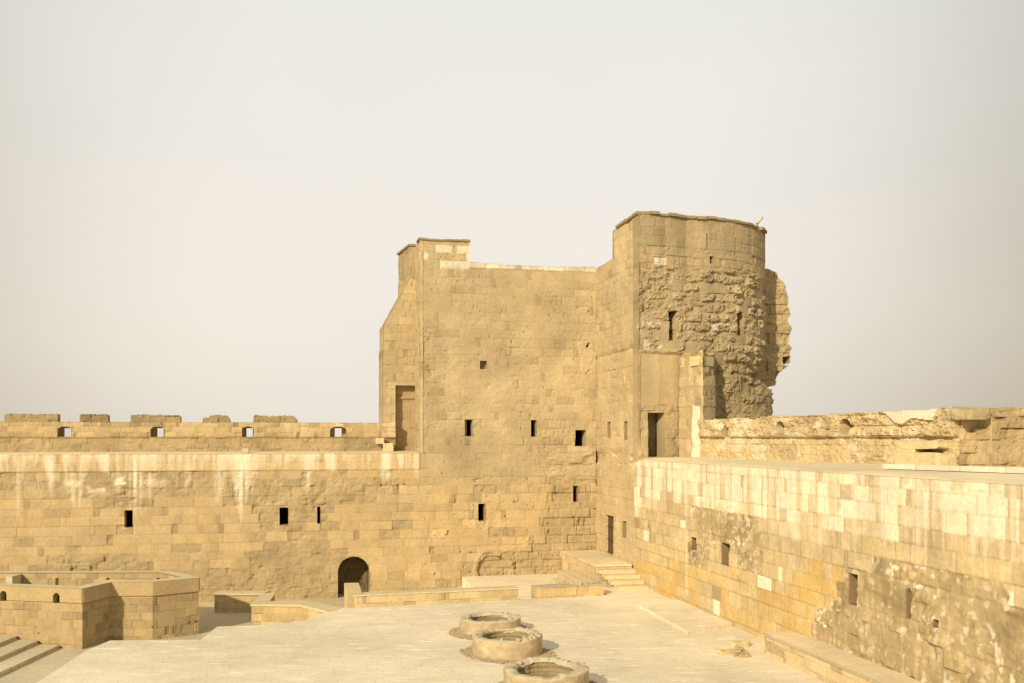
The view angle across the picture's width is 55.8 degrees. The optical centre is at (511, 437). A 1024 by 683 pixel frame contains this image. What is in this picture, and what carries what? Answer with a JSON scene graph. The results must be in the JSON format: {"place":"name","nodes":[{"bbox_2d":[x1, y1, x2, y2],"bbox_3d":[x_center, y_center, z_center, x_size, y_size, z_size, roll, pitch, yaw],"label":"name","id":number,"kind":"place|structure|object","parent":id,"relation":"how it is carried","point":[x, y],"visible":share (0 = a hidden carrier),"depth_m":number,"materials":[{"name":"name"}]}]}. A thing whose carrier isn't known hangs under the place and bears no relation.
{"place":"outdoors","nodes":[
{"label":"outdoors","id":0,"kind":"place"},
{"bbox_2d":[0,593,343,682],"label":"court","id":1,"kind":"object","parent":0,"point":[44,666],"depth_m":45.09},
{"bbox_2d":[0,635,58,675],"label":"stairs","id":2,"kind":"structure","parent":1,"relation":"on","point":[15,653],"depth_m":41.64,"materials":[{"name":"beige stone"}]},
{"bbox_2d":[0,571,200,648],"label":"stone enclosure","id":3,"kind":"object","parent":1,"relation":"on","point":[75,609],"visible":0.98,"depth_m":44.89,"materials":[{"name":"beige stone"}]},
{"bbox_2d":[0,451,418,602],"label":"curtain wall","id":4,"kind":"structure","parent":1,"relation":"on","point":[287,525],"depth_m":55.47,"materials":[{"name":"beige stone"}]},
{"bbox_2d":[126,510,132,526],"bbox_3d":[-21.947,4.555,56.179,0.463,1.004,2.650,0,0,-12],"label":"window","id":5,"kind":"structure","parent":4,"relation":"in","point":[129,515],"depth_m":55.69,"materials":[{"name":"black"}]},
{"bbox_2d":[0,414,395,451],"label":"parapet wall","id":6,"kind":"structure","parent":4,"relation":"on","point":[89,433],"depth_m":57.14,"materials":[{"name":"stone"}]},
{"bbox_2d":[242,448,248,452],"bbox_3d":[-15.494,0.735,56.264,0.382,0.270,0.322,0,0,-12],"label":"lamp box","id":7,"kind":"object","parent":4,"relation":"on","point":[245,450],"visible":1,"depth_m":56.11,"materials":[{"name":"beige stone"}]},
{"bbox_2d":[280,507,287,523],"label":"window","id":8,"kind":"structure","parent":4,"relation":"in","point":[283,511],"depth_m":59.25,"materials":[{"name":"black"}]},
{"bbox_2d":[317,507,319,522],"bbox_3d":[-11.698,4.524,58.386,0.199,1.018,2.650,0,0,-12],"label":"window","id":9,"kind":"structure","parent":4,"relation":"in","point":[318,508],"depth_m":59.68,"materials":[{"name":"black"}]},
{"bbox_2d":[338,556,367,592],"bbox_3d":[-9.752,8.192,58.934,2.399,2.440,3.127,0,0,0],"label":"doorway","id":10,"kind":"structure","parent":4,"relation":"in","point":[353,569],"depth_m":58.60,"materials":[{"name":"brown stone"}]},
{"bbox_2d":[383,443,393,450],"bbox_3d":[-7.611,0.565,59.416,0.655,0.531,0.596,0,0,-11],"label":"stone block","id":11,"kind":"object","parent":4,"relation":"on","point":[388,446],"depth_m":59.15,"materials":[{"name":"beige stone"}]},
{"bbox_2d":[213,590,269,612],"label":"wall","id":12,"kind":"structure","parent":1,"relation":"on","point":[233,601],"depth_m":52.03,"materials":[{"name":"stone"}]},
{"bbox_2d":[250,592,342,624],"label":"wall","id":13,"kind":"structure","parent":1,"relation":"on","point":[267,608],"depth_m":48.62,"materials":[{"name":"stone"}]},
{"bbox_2d":[344,583,518,608],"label":"wall","id":14,"kind":"structure","parent":1,"relation":"on","point":[355,596],"depth_m":46.26,"materials":[{"name":"stone"}]},
{"bbox_2d":[462,574,556,598],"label":"stone slab","id":15,"kind":"structure","parent":1,"relation":"on","point":[523,583],"depth_m":56.67,"materials":[{"name":"beige stone"}]},
{"bbox_2d":[550,578,564,583],"bbox_3d":[2.348,7.540,50.060,0.636,0.480,0.575,0,0,-17],"label":"stone block","id":16,"kind":"object","parent":15,"relation":"on","point":[557,581],"depth_m":49.84,"materials":[{"name":"beige stone"}]},
{"bbox_2d":[557,570,595,582],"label":"wall","id":17,"kind":"structure","parent":15,"relation":"on","point":[568,576],"depth_m":54.69,"materials":[{"name":"stone"}]},
{"bbox_2d":[561,550,648,589],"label":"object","id":18,"kind":"object","parent":15,"relation":"on","point":[606,570],"visible":0.85,"depth_m":53.14,"materials":[{"name":"beige stone"}]},
{"bbox_2d":[379,211,791,589],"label":"fortress tower","id":19,"kind":"structure","parent":1,"relation":"on","point":[534,413],"depth_m":58.32,"materials":[{"name":"stone"}]},
{"bbox_2d":[395,386,414,450],"bbox_3d":[-6.612,-1.132,60.836,1.560,4.271,0.344,0,0,-12],"label":"blocked doorway","id":20,"kind":"structure","parent":19,"relation":"in","point":[404,395],"depth_m":60.79,"materials":[{"name":"beige stone"}]},
{"bbox_2d":[467,420,469,435],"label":"window","id":21,"kind":"structure","parent":19,"relation":"in","point":[468,421],"depth_m":59.98,"materials":[{"name":"black"}]},
{"bbox_2d":[478,504,482,519],"bbox_3d":[-2.256,4.515,60.548,0.453,1.080,2.800,0,0,-12],"label":"window","id":22,"kind":"structure","parent":19,"relation":"in","point":[480,506],"depth_m":60.26,"materials":[{"name":"black"}]},
{"bbox_2d":[531,420,532,436],"bbox_3d":[0.915,-0.588,61.231,0.381,1.039,2.800,0,0,-12],"label":"window","id":23,"kind":"structure","parent":19,"relation":"in","point":[531,420],"depth_m":60.57,"materials":[{"name":"black"}]},
{"bbox_2d":[575,430,581,445],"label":"window","id":24,"kind":"structure","parent":19,"relation":"in","point":[578,433],"depth_m":61.62,"materials":[{"name":"black"}]},
{"bbox_2d":[648,413,656,456],"bbox_3d":[7.310,-0.166,54.382,1.611,2.438,2.605,0,0,0],"label":"doorway","id":25,"kind":"structure","parent":19,"relation":"in","point":[652,417],"depth_m":53.62,"materials":[{"name":"brown stone"}]},
{"bbox_2d":[37,587,824,682],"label":"plaza","id":26,"kind":"structure","parent":0,"point":[612,635],"depth_m":35.95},
{"bbox_2d":[459,612,520,634],"bbox_3d":[-0.909,7.615,39.801,2.583,0.649,2.599,0,0,0],"label":"stone well","id":27,"kind":"object","parent":26,"relation":"on","point":[470,623],"visible":0.81,"depth_m":39.15,"materials":[{"name":"beige stone"}]},
{"bbox_2d":[449,624,530,639],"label":"gravel","id":28,"kind":"structure","parent":26,"relation":"on","point":[455,632],"depth_m":38.92,"materials":[{"name":"brown gravel"}]},
{"bbox_2d":[472,627,542,660],"bbox_3d":[-0.165,7.547,35.695,2.666,0.787,2.630,0,0,0],"label":"stone well","id":29,"kind":"object","parent":26,"relation":"on","point":[518,643],"visible":1,"depth_m":34.81,"materials":[{"name":"beige stone"}]},
{"bbox_2d":[460,645,556,663],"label":"gravel","id":30,"kind":"structure","parent":26,"relation":"on","point":[466,651],"depth_m":35.07,"materials":[{"name":"stone"}]},
{"bbox_2d":[503,656,588,682],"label":"stone well","id":31,"kind":"object","parent":26,"relation":"on","point":[541,669],"visible":1,"depth_m":30.70,"materials":[{"name":"beige stone"}]},
{"bbox_2d":[531,582,603,598],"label":"wall","id":32,"kind":"structure","parent":26,"relation":"on","point":[563,590],"depth_m":48.20,"materials":[{"name":"beige stone"}]},
{"bbox_2d":[638,599,732,634],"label":"stone slab","id":33,"kind":"structure","parent":26,"relation":"on","point":[685,617],"depth_m":42.34,"materials":[{"name":"beige stone"}]},
{"bbox_2d":[713,647,736,654],"bbox_3d":[7.981,7.871,35.828,1.012,0.178,0.588,0,0,-26],"label":"rubble block","id":34,"kind":"object","parent":26,"relation":"on","point":[723,651],"depth_m":35.60,"materials":[{"name":"stone"}]},
{"bbox_2d":[732,652,739,656],"bbox_3d":[8.165,7.878,35.192,0.315,0.144,0.127,0,0,-32],"label":"rubble stone","id":35,"kind":"object","parent":26,"relation":"on","point":[735,654],"visible":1,"depth_m":35.12,"materials":[{"name":"beige stone"}]},
{"bbox_2d":[729,639,749,647],"bbox_3d":[8.677,7.824,36.779,0.816,0.271,0.436,0,0,-24],"label":"rubble block","id":36,"kind":"object","parent":26,"relation":"on","point":[744,643],"depth_m":36.63,"materials":[{"name":"stone"}]},
{"bbox_2d":[738,653,749,657],"bbox_3d":[8.418,7.881,35.024,0.399,0.138,0.211,0,0,-17],"label":"rubble stone","id":37,"kind":"object","parent":26,"relation":"on","point":[746,655],"visible":1,"depth_m":34.95,"materials":[{"name":"beige stone"}]},
{"bbox_2d":[634,457,1023,682],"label":"curtain wall","id":38,"kind":"structure","parent":26,"relation":"on","point":[918,575],"depth_m":32.10,"materials":[{"name":"beige stone"}]},
{"bbox_2d":[692,537,696,549],"bbox_3d":[9.090,4.911,45.088,1.240,0.571,0.653,0,0,-12],"label":"window","id":39,"kind":"structure","parent":38,"relation":"in","point":[694,546],"depth_m":45.30,"materials":[{"name":"beige stone"}]},
{"bbox_2d":[722,542,729,565],"bbox_3d":[9.855,5.007,41.772,1.340,0.922,0.866,0,0,-12],"label":"window","id":40,"kind":"structure","parent":38,"relation":"in","point":[725,547],"depth_m":42.10,"materials":[{"name":"beige stone"}]},
{"bbox_2d":[697,406,976,465],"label":"parapet wall","id":41,"kind":"structure","parent":38,"relation":"on","point":[868,437],"depth_m":41.85,"materials":[{"name":"beige stone"}]},
{"bbox_2d":[849,573,857,604],"bbox_3d":[11.940,5.002,32.095,1.340,1.006,0.529,0,0,-12],"label":"window","id":42,"kind":"structure","parent":38,"relation":"in","point":[853,578],"depth_m":32.24,"materials":[{"name":"brown stone"}]},
{"bbox_2d":[893,452,956,465],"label":"stone block","id":43,"kind":"structure","parent":38,"relation":"on","point":[927,458],"depth_m":35.91,"materials":[{"name":"beige stone"}]},
{"bbox_2d":[896,448,925,452],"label":"stone block","id":44,"kind":"structure","parent":43,"relation":"on","point":[912,450],"depth_m":36.94,"materials":[{"name":"beige stone"}]},
{"bbox_2d":[896,440,950,448],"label":"stone slab","id":45,"kind":"structure","parent":44,"relation":"on","point":[932,444],"depth_m":36.27,"materials":[{"name":"beige stone"}]},
{"bbox_2d":[933,619,938,627],"bbox_3d":[12.444,5.334,27.856,0.540,0.209,0.239,0,0,-12],"label":"window","id":46,"kind":"structure","parent":38,"relation":"in","point":[935,622],"depth_m":27.93,"materials":[{"name":"brown stone"}]},
{"bbox_2d":[882,464,1023,472],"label":"kerb","id":47,"kind":"structure","parent":38,"relation":"on","point":[960,468],"depth_m":31.44,"materials":[{"name":"stone"}]},
{"bbox_2d":[763,631,923,682],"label":"stone bench","id":48,"kind":"object","parent":26,"relation":"on","point":[823,662],"visible":0.98,"depth_m":31.85,"materials":[{"name":"beige stone"}]},
{"bbox_2d":[0,0,1023,436],"label":"sky","id":49,"kind":"structure","parent":0,"point":[208,207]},
{"bbox_2d":[950,407,1023,466],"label":"ruined pier","id":50,"kind":"structure","parent":0,"point":[995,437],"depth_m":35.72,"materials":[{"name":"stone"}]}
]}

